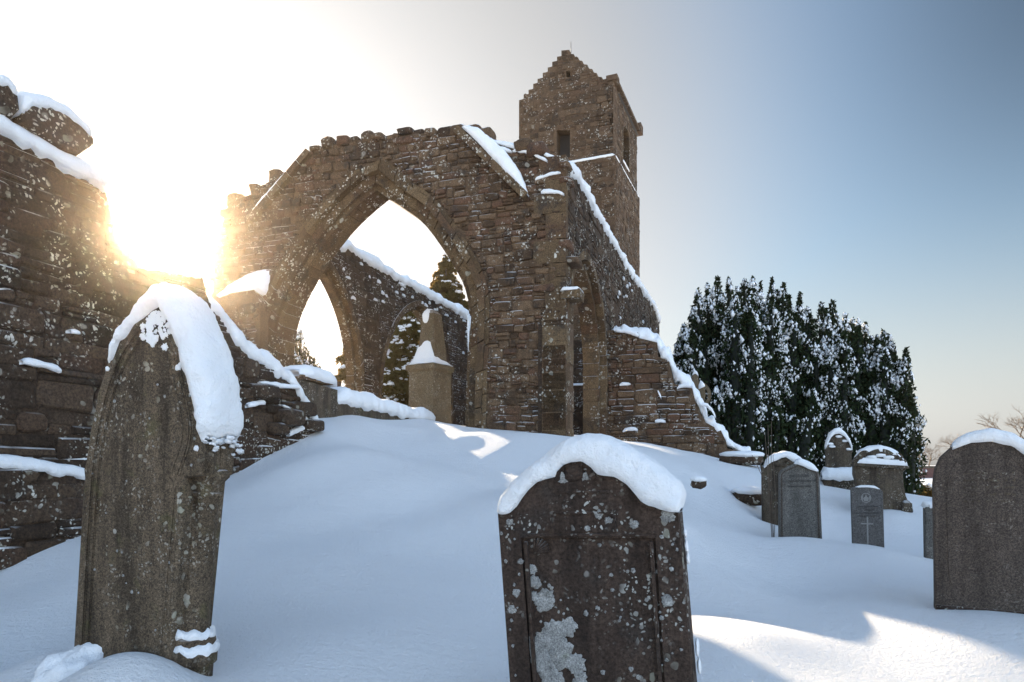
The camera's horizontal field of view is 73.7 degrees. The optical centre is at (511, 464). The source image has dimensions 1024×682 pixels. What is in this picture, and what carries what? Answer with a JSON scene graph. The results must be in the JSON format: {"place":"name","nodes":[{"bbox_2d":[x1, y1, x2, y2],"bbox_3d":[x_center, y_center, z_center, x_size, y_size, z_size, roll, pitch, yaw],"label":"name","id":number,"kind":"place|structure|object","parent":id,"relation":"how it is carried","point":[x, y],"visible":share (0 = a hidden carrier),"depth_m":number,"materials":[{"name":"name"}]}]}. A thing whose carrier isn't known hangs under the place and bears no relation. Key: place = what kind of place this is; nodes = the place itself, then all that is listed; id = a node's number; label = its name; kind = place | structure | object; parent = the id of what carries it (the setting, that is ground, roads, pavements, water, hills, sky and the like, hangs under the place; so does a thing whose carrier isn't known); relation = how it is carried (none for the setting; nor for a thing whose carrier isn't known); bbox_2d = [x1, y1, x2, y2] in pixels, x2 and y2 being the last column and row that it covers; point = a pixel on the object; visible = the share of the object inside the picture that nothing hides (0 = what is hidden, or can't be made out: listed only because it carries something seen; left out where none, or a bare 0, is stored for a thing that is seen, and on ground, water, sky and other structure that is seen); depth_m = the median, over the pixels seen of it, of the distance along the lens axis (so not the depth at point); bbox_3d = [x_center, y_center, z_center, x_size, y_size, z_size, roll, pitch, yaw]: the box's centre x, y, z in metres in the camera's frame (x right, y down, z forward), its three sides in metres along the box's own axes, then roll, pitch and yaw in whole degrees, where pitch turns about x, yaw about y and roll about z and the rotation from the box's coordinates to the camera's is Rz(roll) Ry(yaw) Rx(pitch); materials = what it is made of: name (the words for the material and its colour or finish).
{"place":"outdoors","nodes":[
{"label":"outdoors","id":0,"kind":"place"},
{"bbox_2d":[0,415,1023,681],"bbox_3d":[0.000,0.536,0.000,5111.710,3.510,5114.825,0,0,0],"label":"ground","id":1,"kind":"structure","parent":0,"point":[358,549],"depth_m":5.85,"materials":[{"name":"white snow"}]},
{"bbox_2d":[30,282,243,681],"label":"gravestone","id":2,"kind":"object","parent":1,"relation":"on","point":[167,424],"visible":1,"depth_m":3.35,"materials":[{"name":"grey stone"}]},
{"bbox_2d":[0,114,324,569],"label":"ruined wall","id":3,"kind":"structure","parent":1,"relation":"on","point":[77,280],"depth_m":6.71,"materials":[{"name":"brown stone"}]},
{"bbox_2d":[0,74,18,118],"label":"coping slab","id":4,"kind":"structure","parent":3,"relation":"on","point":[9,107],"depth_m":6.16,"materials":[{"name":"brown stone"}]},
{"bbox_2d":[10,91,92,155],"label":"coping slab","id":5,"kind":"structure","parent":3,"relation":"on","point":[60,125],"depth_m":6.55,"materials":[{"name":"brown stone"}]},
{"bbox_2d":[293,328,329,387],"bbox_3d":[-9.967,-3.632,34.029,3.158,6.443,2.984,0,0,0],"label":"yew tree","id":6,"kind":"object","parent":1,"relation":"on","point":[301,358],"visible":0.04,"depth_m":33.93,"materials":[{"name":"green plant"}]},
{"bbox_2d":[334,349,345,386],"bbox_3d":[-8.388,-2.742,36.149,4.156,7.305,4.100,0,0,33],"label":"fir tree","id":7,"kind":"object","parent":1,"relation":"on","point":[340,376],"visible":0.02,"depth_m":35.46,"materials":[{"name":"green plant"}]},
{"bbox_2d":[284,365,435,420],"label":"enclosure wall","id":8,"kind":"structure","parent":1,"relation":"on","point":[336,399],"depth_m":12.71,"materials":[{"name":"stone"}]},
{"bbox_2d":[382,311,420,405],"bbox_3d":[-5.587,-3.330,33.001,6.438,9.795,6.857,0,0,0],"label":"fir tree","id":9,"kind":"object","parent":1,"relation":"on","point":[403,345],"visible":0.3,"depth_m":31.42,"materials":[{"name":"green plant"}]},
{"bbox_2d":[405,309,453,423],"bbox_3d":[-2.234,-2.271,18.596,0.990,3.943,0.985,0,0,30],"label":"obelisk monument","id":10,"kind":"object","parent":1,"relation":"on","point":[429,368],"visible":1,"depth_m":18.33,"materials":[{"name":"stone"}]},
{"bbox_2d":[430,253,468,310],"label":"fir tree","id":11,"kind":"object","parent":1,"relation":"on","point":[446,284],"visible":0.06,"depth_m":43.40,"materials":[{"name":"green plant"}]},
{"bbox_2d":[206,124,750,457],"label":"ruined church","id":12,"kind":"structure","parent":1,"relation":"on","point":[521,232],"depth_m":17.03,"materials":[{"name":"stone"}]},
{"bbox_2d":[519,50,642,339],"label":"church tower","id":13,"kind":"structure","parent":1,"relation":"on","point":[577,112],"depth_m":35.86,"materials":[{"name":"stone"}]},
{"bbox_2d":[497,433,701,681],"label":"gravestone","id":14,"kind":"object","parent":1,"relation":"on","point":[595,555],"visible":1,"depth_m":2.86,"materials":[{"name":"brown stone"}]},
{"bbox_2d":[690,476,706,488],"bbox_3d":[2.621,0.244,9.602,0.222,0.192,0.185,0,0,0],"label":"rock","id":15,"kind":"object","parent":1,"relation":"on","point":[698,482],"visible":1,"depth_m":9.54,"materials":[{"name":"brown stone"}]},
{"bbox_2d":[692,370,710,410],"bbox_3d":[6.649,-1.656,24.607,1.020,3.515,0.344,0,0,18],"label":"stone","id":16,"kind":"object","parent":1,"relation":"on","point":[700,386],"visible":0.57,"depth_m":24.43,"materials":[{"name":"stone"}]},
{"bbox_2d":[719,451,764,464],"bbox_3d":[4.917,-0.147,14.601,0.907,0.317,0.782,0,0,0],"label":"table tomb","id":17,"kind":"object","parent":1,"relation":"on","point":[739,457],"visible":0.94,"depth_m":14.33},
{"bbox_2d":[731,486,760,505],"bbox_3d":[3.941,0.515,11.393,0.553,0.326,0.422,0,0,21],"label":"rock","id":18,"kind":"object","parent":1,"relation":"on","point":[749,495],"visible":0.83,"depth_m":11.24,"materials":[{"name":"brown stone"}]},
{"bbox_2d":[672,275,823,465],"bbox_3d":[9.529,-3.603,28.028,6.374,8.412,5.027,0,0,0],"label":"yew tree","id":19,"kind":"object","parent":1,"relation":"on","point":[748,359],"visible":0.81,"depth_m":26.77,"materials":[{"name":"green plant"}]},
{"bbox_2d":[752,421,775,536],"bbox_3d":[3.580,0.226,9.700,0.311,1.709,0.107,0,0,0],"label":"sapling","id":20,"kind":"object","parent":1,"relation":"on","point":[771,521],"visible":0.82,"depth_m":9.68,"materials":[{"name":"brown plant"}]},
{"bbox_2d":[760,451,801,524],"bbox_3d":[4.247,0.678,10.685,0.689,1.800,0.290,0,0,17],"label":"gravestone","id":21,"kind":"object","parent":1,"relation":"on","point":[782,459],"visible":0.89,"depth_m":10.64,"materials":[{"name":"grey stone"}]},
{"bbox_2d":[778,458,821,538],"bbox_3d":[3.970,0.645,9.400,0.559,1.483,0.269,0,0,18],"label":"gravestone","id":22,"kind":"object","parent":1,"relation":"on","point":[799,508],"visible":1,"depth_m":9.31,"materials":[{"name":"grey stone"}]},
{"bbox_2d":[820,427,854,489],"bbox_3d":[6.448,-0.107,13.495,0.622,1.272,0.695,0,0,18],"label":"gravestone","id":23,"kind":"object","parent":1,"relation":"on","point":[836,471],"visible":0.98,"depth_m":13.36,"materials":[{"name":"grey stone"}]},
{"bbox_2d":[805,299,881,476],"bbox_3d":[13.539,-2.756,28.617,4.005,8.430,3.935,0,0,0],"label":"yew tree","id":24,"kind":"object","parent":1,"relation":"on","point":[840,357],"visible":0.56,"depth_m":27.26,"materials":[{"name":"green plant"}]},
{"bbox_2d":[850,485,883,546],"bbox_3d":[4.368,0.744,8.391,0.373,0.991,0.112,0,0,18],"label":"gravestone","id":25,"kind":"object","parent":1,"relation":"on","point":[867,521],"visible":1,"depth_m":8.35,"materials":[{"name":"grey stone"}]},
{"bbox_2d":[851,445,912,512],"bbox_3d":[6.423,0.550,11.880,0.937,1.804,0.433,0,0,19],"label":"gravestone","id":26,"kind":"object","parent":1,"relation":"on","point":[880,467],"visible":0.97,"depth_m":11.76,"materials":[{"name":"grey stone"}]},
{"bbox_2d":[848,328,930,494],"bbox_3d":[15.423,-1.950,27.988,3.237,7.373,3.204,0,0,0],"label":"yew tree","id":27,"kind":"object","parent":1,"relation":"on","point":[900,428],"visible":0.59,"depth_m":26.98,"materials":[{"name":"green plant"}]},
{"bbox_2d":[915,482,931,496],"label":"hedge","id":28,"kind":"object","parent":1,"relation":"on","point":[928,487],"visible":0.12,"depth_m":41.43,"materials":[{"name":"green plant"}]},
{"bbox_2d":[919,443,933,455],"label":"bare tree","id":29,"kind":"object","parent":1,"relation":"on","point":[931,449],"visible":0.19,"depth_m":94.16,"materials":[{"name":"brown plant"}]},
{"bbox_2d":[919,466,934,477],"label":"brick wall","id":30,"kind":"structure","parent":1,"relation":"on","point":[930,470],"depth_m":84.64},
{"bbox_2d":[921,499,932,558],"bbox_3d":[4.903,0.749,7.944,0.231,0.739,0.166,0,0,18],"label":"gravestone","id":31,"kind":"object","parent":1,"relation":"on","point":[926,505],"visible":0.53,"depth_m":7.91,"materials":[{"name":"grey stone"}]},
{"bbox_2d":[919,445,939,465],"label":"bare tree","id":32,"kind":"object","parent":1,"relation":"on","point":[931,457],"visible":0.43,"depth_m":99.48,"materials":[{"name":"brown plant"}]},
{"bbox_2d":[935,433,961,449],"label":"bare tree","id":33,"kind":"object","parent":1,"relation":"on","point":[946,442],"visible":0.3,"depth_m":106.95,"materials":[{"name":"brown plant"}]},
{"bbox_2d":[932,428,1023,613],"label":"gravestone","id":34,"kind":"object","parent":1,"relation":"on","point":[978,513],"visible":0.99,"depth_m":5.51,"materials":[{"name":"grey stone"}]},
{"bbox_2d":[976,405,1023,438],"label":"bare tree","id":35,"kind":"object","parent":1,"relation":"on","point":[1011,424],"visible":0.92,"depth_m":60.05,"materials":[{"name":"brown plant"}]},
{"bbox_2d":[0,0,1023,465],"label":"sky","id":36,"kind":"structure","parent":0,"point":[867,156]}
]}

